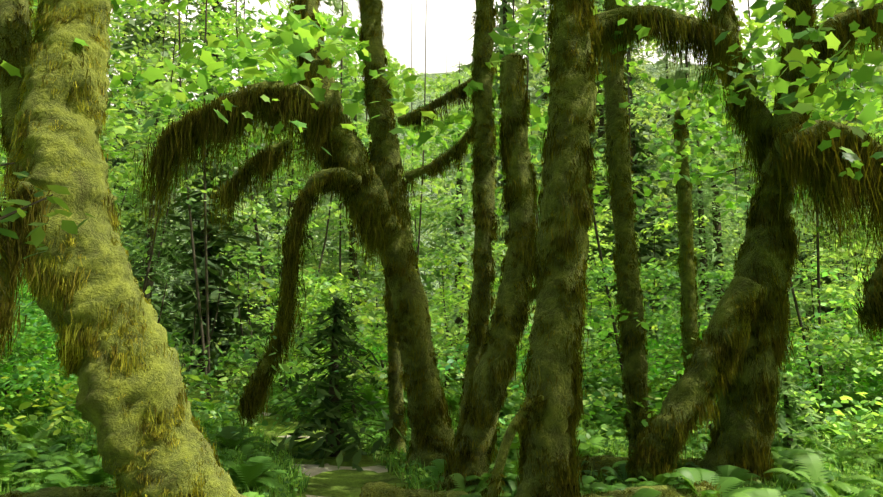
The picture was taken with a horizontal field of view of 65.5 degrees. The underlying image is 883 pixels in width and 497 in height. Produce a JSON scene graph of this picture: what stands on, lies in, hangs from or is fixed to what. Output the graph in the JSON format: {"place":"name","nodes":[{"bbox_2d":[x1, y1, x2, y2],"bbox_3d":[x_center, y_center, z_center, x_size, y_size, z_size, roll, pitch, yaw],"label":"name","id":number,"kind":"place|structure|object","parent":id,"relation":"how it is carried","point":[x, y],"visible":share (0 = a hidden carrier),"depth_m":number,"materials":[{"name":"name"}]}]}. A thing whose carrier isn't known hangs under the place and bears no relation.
{"place":"outdoors","nodes":[
{"label":"outdoors","id":0,"kind":"place"},
{"bbox_2d":[264,412,387,496],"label":"dirt path","id":1,"kind":"structure","parent":0,"point":[314,470],"depth_m":9.03,"materials":[{"name":"soil"}]},
{"bbox_2d":[0,344,882,496],"bbox_3d":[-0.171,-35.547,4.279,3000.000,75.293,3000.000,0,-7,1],"label":"ground","id":2,"kind":"structure","parent":0,"point":[343,483],"depth_m":9.66,"materials":[{"name":"green plant"}]},
{"bbox_2d":[0,0,881,456],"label":"thin tree trunks","id":3,"kind":"object","parent":2,"relation":"on","point":[206,230],"visible":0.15,"depth_m":20.02,"materials":[{"name":"brown plant"}]},
{"bbox_2d":[0,386,882,496],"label":"ground cover","id":4,"kind":"object","parent":2,"relation":"on","point":[286,463],"visible":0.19,"depth_m":9.16,"materials":[{"name":"green plant"}]},
{"bbox_2d":[0,0,882,496],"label":"tree trunks","id":5,"kind":"object","parent":2,"relation":"on","point":[54,152],"visible":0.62,"depth_m":6.41,"materials":[{"name":"green plant"}]},
{"bbox_2d":[0,0,882,232],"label":"tree leaves","id":6,"kind":"object","parent":5,"relation":"attached to","point":[309,35],"visible":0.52,"depth_m":8.38,"materials":[{"name":"green plant"}]},
{"bbox_2d":[0,0,882,496],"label":"hanging moss","id":7,"kind":"object","parent":5,"relation":"attached to","point":[814,166],"visible":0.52,"depth_m":7.54,"materials":[{"name":"green plant"}]},
{"bbox_2d":[0,0,882,455],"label":"leafy trees","id":8,"kind":"object","parent":2,"relation":"on","point":[46,370],"visible":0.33,"depth_m":15.57,"materials":[{"name":"green plant"}]},
{"bbox_2d":[0,0,882,470],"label":"conifer trees","id":9,"kind":"object","parent":2,"relation":"on","point":[174,318],"visible":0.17,"depth_m":25.31,"materials":[{"name":"green plant"}]},
{"bbox_2d":[0,365,882,496],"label":"ferns","id":10,"kind":"object","parent":2,"relation":"on","point":[257,468],"visible":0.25,"depth_m":7.84,"materials":[{"name":"green plant"}]},
{"bbox_2d":[102,64,876,344],"bbox_3d":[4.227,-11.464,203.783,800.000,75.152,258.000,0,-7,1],"label":"hillside","id":11,"kind":"structure","parent":0,"point":[417,101],"depth_m":127.26,"materials":[{"name":"green plant"}]},
{"bbox_2d":[107,0,874,105],"bbox_3d":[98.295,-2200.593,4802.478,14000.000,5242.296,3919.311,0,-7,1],"label":"sky","id":12,"kind":"structure","parent":0,"point":[450,32],"depth_m":3908.86,"materials":[{"name":"white"}]}
]}

